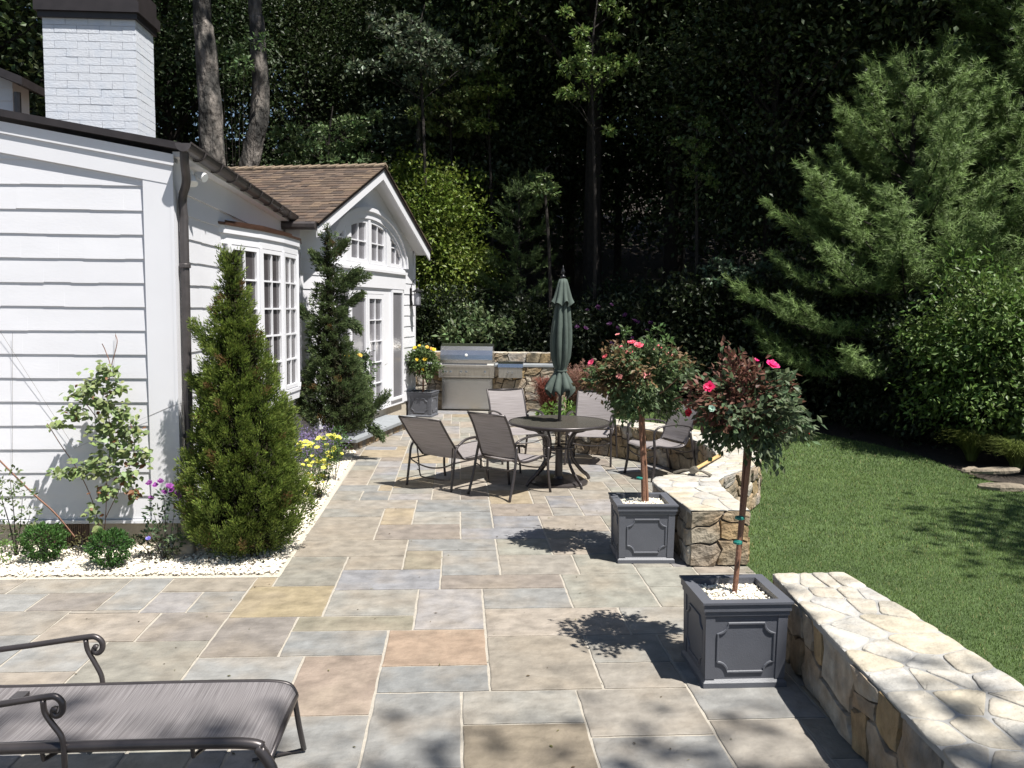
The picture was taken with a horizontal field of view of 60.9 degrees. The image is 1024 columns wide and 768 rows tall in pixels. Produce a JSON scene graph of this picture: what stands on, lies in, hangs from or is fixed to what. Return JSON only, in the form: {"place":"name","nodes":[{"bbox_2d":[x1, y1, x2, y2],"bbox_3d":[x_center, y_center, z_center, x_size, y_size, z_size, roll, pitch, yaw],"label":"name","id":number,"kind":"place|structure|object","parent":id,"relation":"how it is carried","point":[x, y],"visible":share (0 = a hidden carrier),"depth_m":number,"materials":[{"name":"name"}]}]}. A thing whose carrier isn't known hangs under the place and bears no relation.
{"place":"outdoors","nodes":[
{"label":"outdoors","id":0,"kind":"place"},
{"bbox_2d":[0,449,355,579],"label":"gravel bed","id":1,"kind":"object","parent":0,"point":[21,576],"visible":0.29,"depth_m":6.65,"materials":[{"name":"white gravel"}]},
{"bbox_2d":[0,464,42,555],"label":"perennial plant","id":2,"kind":"object","parent":1,"relation":"on","point":[11,534],"visible":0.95,"depth_m":6.86,"materials":[{"name":"green plant"}]},
{"bbox_2d":[15,521,70,562],"bbox_3d":[-3.625,1.238,6.767,0.393,0.342,0.390,0,5,-3],"label":"boxwood ball","id":3,"kind":"object","parent":1,"relation":"on","point":[42,552],"visible":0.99,"depth_m":6.71,"materials":[{"name":"green plant"}]},
{"bbox_2d":[81,526,136,570],"bbox_3d":[-3.058,1.246,6.620,0.373,0.337,0.384,0,5,-3],"label":"boxwood ball","id":4,"kind":"object","parent":1,"relation":"on","point":[118,536],"visible":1,"depth_m":6.57,"materials":[{"name":"green plant"}]},
{"bbox_2d":[130,534,181,559],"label":"plant","id":5,"kind":"object","parent":1,"relation":"on","point":[148,544],"visible":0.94,"depth_m":6.80,"materials":[{"name":"green plant"}]},
{"bbox_2d":[139,478,186,560],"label":"perennial plant","id":6,"kind":"object","parent":1,"relation":"on","point":[151,498],"visible":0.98,"depth_m":6.79,"materials":[{"name":"green plant"}]},
{"bbox_2d":[173,537,195,557],"bbox_3d":[-2.622,1.324,6.979,0.169,0.207,0.174,0,5,-3],"label":"boulder","id":7,"kind":"object","parent":1,"relation":"on","point":[188,548],"visible":0.48,"depth_m":6.92,"materials":[{"name":"grey stone"}]},
{"bbox_2d":[171,242,320,560],"bbox_3d":[-2.143,0.157,6.942,1.100,2.556,1.131,-4,7,-42],"label":"juniper shrub","id":8,"kind":"object","parent":1,"relation":"on","point":[249,497],"visible":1,"depth_m":6.76,"materials":[{"name":"green plant"}]},
{"bbox_2d":[296,433,343,499],"bbox_3d":[-1.987,0.869,8.972,0.540,0.784,0.560,0,5,-3],"label":"coreopsis","id":9,"kind":"object","parent":1,"relation":"on","point":[333,450],"visible":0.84,"depth_m":8.96,"materials":[{"name":"yellow plant"}]},
{"bbox_2d":[289,422,352,476],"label":"lavender","id":10,"kind":"object","parent":1,"relation":"on","point":[309,438],"visible":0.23,"depth_m":10.28,"materials":[{"name":"purple plant"}]},
{"bbox_2d":[317,425,351,479],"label":"plant","id":11,"kind":"object","parent":1,"relation":"on","point":[343,436],"visible":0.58,"depth_m":9.91,"materials":[{"name":"green plant"}]},
{"bbox_2d":[294,222,391,458],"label":"twisted conifer","id":12,"kind":"object","parent":1,"relation":"on","point":[336,407],"visible":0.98,"depth_m":11.12,"materials":[{"name":"green plant"}]},
{"bbox_2d":[0,410,867,767],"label":"patio","id":13,"kind":"structure","parent":0,"point":[544,630],"depth_m":5.27,"materials":[{"name":"beige stone"}]},
{"bbox_2d":[0,633,306,767],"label":"chaise lounge","id":14,"kind":"object","parent":13,"relation":"on","point":[102,715],"visible":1,"depth_m":3.46,"materials":[{"name":"fabric"}]},
{"bbox_2d":[327,417,364,436],"bbox_3d":[-2.389,0.679,12.536,0.472,0.420,0.472,1,5,10],"label":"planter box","id":15,"kind":"object","parent":13,"relation":"on","point":[349,434],"visible":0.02,"depth_m":12.35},
{"bbox_2d":[337,348,385,401],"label":"rose tree","id":16,"kind":"object","parent":15,"relation":"on","point":[365,356],"visible":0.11,"depth_m":12.54,"materials":[{"name":"green plant"}]},
{"bbox_2d":[321,415,415,451],"bbox_3d":[-2.143,0.740,13.413,0.530,0.190,2.750,1,5,11],"label":"stone step","id":17,"kind":"object","parent":13,"relation":"on","point":[393,424],"visible":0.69,"depth_m":13.14,"materials":[{"name":"grey stone"}]},
{"bbox_2d":[407,389,439,417],"bbox_3d":[-1.642,0.356,16.073,0.492,0.460,0.492,2,5,11],"label":"planter box","id":18,"kind":"object","parent":13,"relation":"on","point":[422,404],"visible":0.98,"depth_m":15.87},
{"bbox_2d":[405,336,444,391],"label":"rose tree","id":19,"kind":"object","parent":18,"relation":"on","point":[422,355],"visible":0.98,"depth_m":15.82,"materials":[{"name":"green plant"}]},
{"bbox_2d":[398,415,524,491],"bbox_3d":[-0.548,0.712,10.142,0.667,0.809,1.639,4,6,35],"label":"sling lounge chair","id":20,"kind":"object","parent":13,"relation":"on","point":[428,436],"visible":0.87,"depth_m":9.66,"materials":[{"name":"fabric"}]},
{"bbox_2d":[416,351,566,411],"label":"grill wall","id":21,"kind":"structure","parent":13,"relation":"on","point":[537,365],"depth_m":16.94,"materials":[{"name":"stone"}]},
{"bbox_2d":[438,343,495,409],"bbox_3d":[-0.867,-0.148,16.923,1.060,1.270,0.595,1,5,3],"label":"grill","id":22,"kind":"object","parent":21,"relation":"in","point":[467,376],"visible":0.91,"depth_m":16.76,"materials":[{"name":"silver metal"}]},
{"bbox_2d":[498,361,523,377],"bbox_3d":[-0.021,-0.284,16.869,0.480,0.305,0.455,1,5,3],"label":"side burner","id":23,"kind":"object","parent":21,"relation":"in","point":[510,369],"visible":0.98,"depth_m":16.68,"materials":[{"name":"metal"}]},
{"bbox_2d":[467,411,551,502],"bbox_3d":[-0.037,0.734,9.379,0.616,0.912,0.755,5,7,41],"label":"sling chair","id":24,"kind":"object","parent":13,"relation":"on","point":[494,437],"visible":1,"depth_m":9.21,"materials":[{"name":"fabric"}]},
{"bbox_2d":[486,388,544,464],"bbox_3d":[0.028,0.545,11.553,0.616,0.912,0.755,-1,5,-21],"label":"sling chair","id":25,"kind":"object","parent":13,"relation":"on","point":[510,403],"visible":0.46,"depth_m":11.77,"materials":[{"name":"grey fabric"}]},
{"bbox_2d":[528,376,562,414],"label":"fountain grass","id":26,"kind":"object","parent":13,"relation":"on","point":[543,397],"depth_m":14.61,"materials":[{"name":"red plant"}]},
{"bbox_2d":[530,266,587,487],"bbox_3d":[0.547,-0.104,9.930,0.670,2.485,0.670,0,5,-3],"label":"patio umbrella","id":27,"kind":"object","parent":13,"relation":"on","point":[559,382],"visible":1,"depth_m":9.84,"materials":[{"name":"green fabric"}]},
{"bbox_2d":[508,415,610,488],"bbox_3d":[0.540,0.785,10.008,1.174,0.721,1.174,0,5,-3],"label":"round table","id":28,"kind":"object","parent":13,"relation":"on","point":[548,424],"visible":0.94,"depth_m":9.86,"materials":[{"name":"brown metal"}]},
{"bbox_2d":[564,390,617,466],"bbox_3d":[1.054,0.566,11.416,0.616,0.912,0.755,2,5,14],"label":"sling chair","id":29,"kind":"object","parent":13,"relation":"on","point":[587,405],"visible":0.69,"depth_m":11.61,"materials":[{"name":"grey fabric"}]},
{"bbox_2d":[608,492,678,563],"bbox_3d":[1.053,1.162,7.075,0.487,0.470,0.487,0,5,-2],"label":"planter box","id":30,"kind":"object","parent":13,"relation":"on","point":[642,532],"visible":0.93,"depth_m":6.87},
{"bbox_2d":[571,333,704,502],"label":"rose tree","id":31,"kind":"object","parent":30,"relation":"on","point":[630,373],"visible":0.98,"depth_m":6.88,"materials":[{"name":"green plant"}]},
{"bbox_2d":[554,419,761,566],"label":"curved seat wall","id":32,"kind":"structure","parent":13,"relation":"on","point":[706,527],"depth_m":7.70,"materials":[{"name":"stone"}]},
{"bbox_2d":[623,399,700,481],"bbox_3d":[1.830,0.654,10.480,0.755,0.912,0.616,-2,5,-25],"label":"sling chair","id":33,"kind":"object","parent":13,"relation":"on","point":[681,432],"visible":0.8,"depth_m":10.50,"materials":[{"name":"grey fabric"}]},
{"bbox_2d":[679,574,793,688],"bbox_3d":[1.224,1.360,4.830,0.487,0.470,0.487,0,5,-4],"label":"planter box","id":34,"kind":"object","parent":13,"relation":"on","point":[735,640],"visible":0.98,"depth_m":4.63,"materials":[{"name":"grey plastic"}]},
{"bbox_2d":[665,335,826,593],"bbox_3d":[1.287,0.461,4.857,0.818,1.462,0.795,0,5,-3],"label":"rose tree","id":35,"kind":"object","parent":34,"relation":"on","point":[767,431],"visible":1,"depth_m":4.70,"materials":[{"name":"green plant"}]},
{"bbox_2d":[772,572,1023,767],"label":"seat wall","id":36,"kind":"structure","parent":13,"relation":"on","point":[888,683],"depth_m":3.90,"materials":[{"name":"stone"}]},
{"bbox_2d":[534,395,575,415],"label":"plant","id":37,"kind":"object","parent":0,"point":[546,412],"visible":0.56,"depth_m":13.66,"materials":[{"name":"green plant"}]},
{"bbox_2d":[228,137,1023,484],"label":"forest floor","id":38,"kind":"structure","parent":0,"point":[638,263],"depth_m":32.62,"materials":[{"name":"brown soil"}]},
{"bbox_2d":[0,0,185,121],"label":"woodland tree","id":39,"kind":"object","parent":38,"relation":"on","point":[36,55],"visible":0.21,"depth_m":15.61,"materials":[{"name":"green plant"}]},
{"bbox_2d":[0,0,246,141],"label":"woodland tree","id":40,"kind":"object","parent":38,"relation":"on","point":[29,32],"visible":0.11,"depth_m":17.38,"materials":[{"name":"green plant"}]},
{"bbox_2d":[2,0,343,162],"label":"woodland tree","id":41,"kind":"object","parent":38,"relation":"on","point":[169,132],"visible":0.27,"depth_m":23.04,"materials":[{"name":"green plant"}]},
{"bbox_2d":[193,0,225,164],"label":"mossy tree","id":42,"kind":"object","parent":38,"relation":"on","point":[210,127],"visible":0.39,"depth_m":15.16,"materials":[{"name":"grey plant"}]},
{"bbox_2d":[0,0,431,546],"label":"white house","id":43,"kind":"structure","parent":38,"relation":"on","point":[119,218],"depth_m":7.14,"materials":[{"name":"paint"}]},
{"bbox_2d":[1,333,188,549],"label":"shrub","id":44,"kind":"object","parent":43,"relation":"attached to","point":[104,407],"visible":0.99,"depth_m":6.86,"materials":[{"name":"leaf"},{"name":"bark"}]},
{"bbox_2d":[218,220,301,403],"bbox_3d":[-2.707,-0.755,9.877,0.435,1.935,2.999,0,5,-3],"label":"bay window","id":45,"kind":"structure","parent":43,"relation":"in","point":[271,255],"depth_m":9.61,"materials":[{"name":"white paint"}]},
{"bbox_2d":[324,207,408,268],"bbox_3d":[-2.220,-2.327,13.742,0.098,0.870,3.540,1,5,11],"label":"arched window","id":46,"kind":"structure","parent":43,"relation":"in","point":[376,240],"depth_m":13.70,"materials":[{"name":"white paint"}]},
{"bbox_2d":[330,286,403,409],"bbox_3d":[-2.227,-0.532,13.908,0.112,1.998,3.300,1,5,11],"label":"french door","id":47,"kind":"structure","parent":43,"relation":"in","point":[381,313],"depth_m":14.45,"materials":[{"name":"white paint"}]},
{"bbox_2d":[217,31,273,166],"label":"hemlock branch tree","id":48,"kind":"object","parent":38,"relation":"on","point":[224,54],"visible":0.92,"depth_m":15.56,"materials":[{"name":"green plant"}]},
{"bbox_2d":[240,0,269,166],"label":"mossy tree","id":49,"kind":"object","parent":38,"relation":"on","point":[260,99],"visible":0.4,"depth_m":16.02,"materials":[{"name":"grey plant"}]},
{"bbox_2d":[172,0,402,163],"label":"woodland tree","id":50,"kind":"object","parent":38,"relation":"on","point":[293,42],"visible":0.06,"depth_m":27.82,"materials":[{"name":"green plant"}]},
{"bbox_2d":[154,0,429,166],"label":"woodland tree","id":51,"kind":"object","parent":38,"relation":"on","point":[268,159],"visible":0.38,"depth_m":24.31,"materials":[{"name":"green plant"}]},
{"bbox_2d":[266,106,382,165],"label":"woodland sapling","id":52,"kind":"object","parent":38,"relation":"on","point":[328,153],"visible":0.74,"depth_m":19.96,"materials":[{"name":"green plant"}]},
{"bbox_2d":[270,0,536,245],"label":"woodland tree","id":53,"kind":"object","parent":38,"relation":"on","point":[360,84],"visible":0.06,"depth_m":25.15,"materials":[{"name":"green plant"}]},
{"bbox_2d":[344,4,498,345],"bbox_3d":[-2.050,-4.047,20.071,3.466,9.132,2.074,0,5,-3],"label":"woodland sapling","id":54,"kind":"object","parent":38,"relation":"on","point":[417,57],"visible":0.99,"depth_m":19.57,"materials":[{"name":"green plant"}]},
{"bbox_2d":[374,140,508,308],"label":"ornamental tree","id":55,"kind":"object","parent":38,"relation":"on","point":[403,175],"visible":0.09,"depth_m":21.62,"materials":[{"name":"green plant"}]},
{"bbox_2d":[378,42,516,233],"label":"woodland sapling","id":56,"kind":"object","parent":38,"relation":"on","point":[452,97],"visible":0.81,"depth_m":21.83,"materials":[{"name":"green plant"}]},
{"bbox_2d":[388,153,531,350],"bbox_3d":[-2.006,-2.336,20.414,4.596,5.872,4.166,3,6,25],"label":"ornamental tree","id":57,"kind":"object","parent":38,"relation":"on","point":[451,270],"visible":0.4,"depth_m":19.73,"materials":[{"name":"green plant"}]},
{"bbox_2d":[344,0,585,294],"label":"ornamental tree","id":58,"kind":"object","parent":38,"relation":"on","point":[442,143],"visible":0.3,"depth_m":23.33,"materials":[{"name":"green plant"}]},
{"bbox_2d":[416,273,513,350],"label":"woodland shrub","id":59,"kind":"object","parent":38,"relation":"on","point":[422,317],"visible":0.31,"depth_m":18.90,"materials":[{"name":"green plant"}]},
{"bbox_2d":[432,297,516,351],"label":"shrub","id":60,"kind":"object","parent":38,"relation":"on","point":[448,330],"visible":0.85,"depth_m":18.30,"materials":[{"name":"green plant"}]},
{"bbox_2d":[305,0,666,327],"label":"woodland tree","id":61,"kind":"object","parent":38,"relation":"on","point":[503,248],"visible":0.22,"depth_m":23.76,"materials":[{"name":"green plant"}]},
{"bbox_2d":[456,0,529,297],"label":"woodland sapling","id":62,"kind":"object","parent":38,"relation":"on","point":[482,125],"visible":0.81,"depth_m":21.66,"materials":[{"name":"green plant"}]},
{"bbox_2d":[31,5,971,269],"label":"woodland","id":63,"kind":"object","parent":38,"relation":"on","point":[496,244],"depth_m":38.62,"materials":[{"name":"green plant"}]},
{"bbox_2d":[335,0,679,301],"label":"woodland tree","id":64,"kind":"object","parent":38,"relation":"on","point":[529,248],"visible":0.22,"depth_m":24.28,"materials":[{"name":"green plant"}]},
{"bbox_2d":[470,168,574,351],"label":"young pine","id":65,"kind":"object","parent":38,"relation":"on","point":[517,279],"visible":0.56,"depth_m":19.63,"materials":[{"name":"green plant"}]},
{"bbox_2d":[469,285,605,399],"bbox_3d":[0.342,-0.727,19.392,3.645,2.909,3.858,-2,6,-28],"label":"woodland shrub","id":66,"kind":"object","parent":38,"relation":"on","point":[537,341],"visible":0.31,"depth_m":18.60,"materials":[{"name":"green plant"}]},
{"bbox_2d":[529,165,560,337],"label":"woodland sapling","id":67,"kind":"object","parent":38,"relation":"on","point":[544,186],"visible":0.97,"depth_m":18.63,"materials":[{"name":"green plant"}]},
{"bbox_2d":[492,1,684,284],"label":"woodland tree","id":68,"kind":"object","parent":38,"relation":"on","point":[569,260],"visible":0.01,"depth_m":31.65,"materials":[{"name":"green plant"}]},
{"bbox_2d":[379,0,799,305],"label":"woodland tree","id":69,"kind":"object","parent":38,"relation":"on","point":[600,49],"visible":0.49,"depth_m":21.82,"materials":[{"name":"green plant"}]},
{"bbox_2d":[552,0,638,365],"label":"woodland sapling","id":70,"kind":"object","parent":38,"relation":"on","point":[587,61],"visible":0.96,"depth_m":18.12,"materials":[{"name":"green plant"}]},
{"bbox_2d":[540,290,660,398],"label":"woodland shrub","id":71,"kind":"object","parent":38,"relation":"on","point":[596,318],"visible":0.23,"depth_m":18.16,"materials":[{"name":"green plant"}]},
{"bbox_2d":[572,293,659,366],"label":"azalea","id":72,"kind":"object","parent":38,"relation":"on","point":[609,323],"visible":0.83,"depth_m":17.54,"materials":[{"name":"green plant"}]},
{"bbox_2d":[514,14,756,306],"bbox_3d":[3.185,-7.908,27.312,9.211,12.904,9.735,2,5,14],"label":"woodland tree","id":73,"kind":"object","parent":38,"relation":"on","point":[617,233],"visible":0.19,"depth_m":26.73,"materials":[{"name":"green plant"}]},
{"bbox_2d":[543,262,750,401],"bbox_3d":[3.035,-0.830,18.622,4.541,3.424,4.291,5,7,42],"label":"woodland shrub","id":74,"kind":"object","parent":38,"relation":"on","point":[641,294],"visible":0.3,"depth_m":17.86,"materials":[{"name":"green plant"}]},
{"bbox_2d":[632,15,689,286],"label":"woodland tree","id":75,"kind":"object","parent":38,"relation":"on","point":[680,263],"visible":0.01,"depth_m":31.85,"materials":[{"name":"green plant"}]},
{"bbox_2d":[493,0,844,303],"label":"woodland tree","id":76,"kind":"object","parent":38,"relation":"on","point":[669,262],"visible":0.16,"depth_m":23.99,"materials":[{"name":"green plant"}]},
{"bbox_2d":[669,99,723,399],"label":"woodland sapling","id":77,"kind":"object","parent":38,"relation":"on","point":[696,147],"visible":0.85,"depth_m":17.89,"materials":[{"name":"green plant"}]},
{"bbox_2d":[560,2,854,299],"bbox_3d":[6.659,-8.107,27.230,10.112,13.404,9.568,4,6,36],"label":"woodland tree","id":78,"kind":"object","parent":38,"relation":"on","point":[728,250],"visible":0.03,"depth_m":27.10,"materials":[{"name":"green plant"}]},
{"bbox_2d":[636,258,814,412],"bbox_3d":[4.187,-0.803,17.524,3.745,3.522,3.870,0,5,-6],"label":"woodland shrub","id":79,"kind":"object","parent":38,"relation":"on","point":[701,309],"visible":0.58,"depth_m":16.85,"materials":[{"name":"green plant"}]},
{"bbox_2d":[699,252,773,395],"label":"woodland sapling","id":80,"kind":"object","parent":38,"relation":"on","point":[740,273],"visible":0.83,"depth_m":16.55,"materials":[{"name":"green plant"}]},
{"bbox_2d":[579,0,964,293],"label":"woodland tree","id":81,"kind":"object","parent":38,"relation":"on","point":[725,80],"visible":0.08,"depth_m":20.87,"materials":[{"name":"green plant"}]},
{"bbox_2d":[696,290,865,418],"bbox_3d":[5.356,-0.468,17.101,3.596,2.870,3.806,5,6,39],"label":"woodland shrub","id":82,"kind":"object","parent":38,"relation":"on","point":[753,310],"visible":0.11,"depth_m":16.46,"materials":[{"name":"green plant"}]},
{"bbox_2d":[567,0,1012,334],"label":"woodland tree","id":83,"kind":"object","parent":38,"relation":"on","point":[772,71],"visible":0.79,"depth_m":18.18,"materials":[{"name":"green plant"}]},
{"bbox_2d":[655,0,944,308],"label":"woodland tree","id":84,"kind":"object","parent":38,"relation":"on","point":[814,125],"visible":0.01,"depth_m":23.99,"materials":[{"name":"green plant"}]},
{"bbox_2d":[686,20,925,251],"bbox_3d":[10.263,-8.099,27.802,9.528,13.348,10.070,5,7,42],"label":"woodland tree","id":85,"kind":"object","parent":38,"relation":"on","point":[817,116],"visible":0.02,"depth_m":27.07,"materials":[{"name":"green plant"}]},
{"bbox_2d":[730,226,940,427],"bbox_3d":[6.062,-0.838,15.750,4.455,4.053,4.310,5,7,43],"label":"woodland shrub","id":86,"kind":"object","parent":38,"relation":"on","point":[853,305],"visible":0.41,"depth_m":15.24,"materials":[{"name":"green plant"}]},
{"bbox_2d":[808,24,886,404],"bbox_3d":[7.019,-3.470,18.723,1.598,8.374,1.916,2,5,15],"label":"woodland sapling","id":87,"kind":"object","parent":38,"relation":"on","point":[841,67],"visible":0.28,"depth_m":18.25,"materials":[{"name":"green plant"}]},
{"bbox_2d":[742,166,979,414],"bbox_3d":[7.149,-1.813,17.007,5.490,4.975,5.123,0,5,-3],"label":"pine tree","id":88,"kind":"object","parent":38,"relation":"on","point":[820,299],"visible":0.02,"depth_m":16.25,"materials":[{"name":"green plant"}]},
{"bbox_2d":[786,0,937,318],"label":"woodland tree","id":89,"kind":"object","parent":38,"relation":"on","point":[909,40],"visible":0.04,"depth_m":17.50,"materials":[{"name":"green plant"}]},
{"bbox_2d":[719,26,1023,431],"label":"pine tree","id":90,"kind":"object","parent":38,"relation":"on","point":[955,159],"visible":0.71,"depth_m":13.74,"materials":[{"name":"green plant"}]},
{"bbox_2d":[749,0,1023,262],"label":"woodland tree","id":91,"kind":"object","parent":38,"relation":"on","point":[953,16],"visible":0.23,"depth_m":15.90,"materials":[{"name":"green plant"}]},
{"bbox_2d":[808,297,968,448],"bbox_3d":[6.524,-0.120,14.330,3.276,2.614,3.468,2,5,12],"label":"woodland shrub","id":92,"kind":"object","parent":38,"relation":"on","point":[878,410],"visible":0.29,"depth_m":13.90,"materials":[{"name":"green plant"}]},
{"bbox_2d":[797,0,1023,353],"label":"pine tree","id":93,"kind":"object","parent":38,"relation":"on","point":[1011,116],"visible":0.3,"depth_m":13.82,"materials":[{"name":"green plant"}]},
{"bbox_2d":[855,280,1022,452],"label":"woodland shrub","id":94,"kind":"object","parent":38,"relation":"on","point":[923,366],"visible":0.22,"depth_m":13.04,"materials":[{"name":"green plant"}]},
{"bbox_2d":[872,238,1023,459],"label":"garden shrub","id":95,"kind":"object","parent":38,"relation":"on","point":[947,341],"visible":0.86,"depth_m":11.79,"materials":[{"name":"green plant"}]},
{"bbox_2d":[892,338,1018,442],"bbox_3d":[7.534,0.123,13.228,2.816,2.247,2.981,-3,6,-35],"label":"woodland shrub","id":96,"kind":"object","parent":38,"relation":"on","point":[965,424],"visible":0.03,"depth_m":12.98,"materials":[{"name":"green plant"}]},
{"bbox_2d":[936,423,1004,460],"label":"ornamental grass","id":97,"kind":"object","parent":38,"relation":"on","point":[971,447],"depth_m":11.65,"materials":[{"name":"green plant"}]},
{"bbox_2d":[975,433,1023,470],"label":"ornamental grass","id":98,"kind":"object","parent":38,"relation":"on","point":[1014,452],"depth_m":10.95,"materials":[{"name":"green plant"}]},
{"bbox_2d":[976,361,1023,457],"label":"garden shrub","id":99,"kind":"object","parent":38,"relation":"on","point":[1007,385],"visible":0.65,"depth_m":11.46,"materials":[{"name":"green plant"}]},
{"bbox_2d":[553,404,1023,685],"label":"lawn","id":100,"kind":"structure","parent":0,"point":[919,599],"depth_m":7.70,"materials":[{"name":"plant"}]},
{"bbox_2d":[556,358,607,404],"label":"fountain grass","id":101,"kind":"object","parent":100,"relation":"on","point":[575,378],"depth_m":13.89,"materials":[{"name":"red plant"}]},
{"bbox_2d":[619,322,690,423],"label":"rose shrub","id":102,"kind":"object","parent":100,"relation":"on","point":[622,328],"visible":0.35,"depth_m":12.67,"materials":[{"name":"green plant"}]},
{"bbox_2d":[970,467,1019,473],"bbox_3d":[5.801,1.040,10.464,0.516,0.114,0.234,2,5,18],"label":"flat rock","id":103,"kind":"object","parent":100,"relation":"on","point":[997,470],"visible":1,"depth_m":10.39,"materials":[{"name":"beige stone"}]},
{"bbox_2d":[977,482,1023,491],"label":"flat rock","id":104,"kind":"object","parent":100,"relation":"on","point":[1010,487],"visible":0.98,"depth_m":9.79,"materials":[{"name":"beige stone"}]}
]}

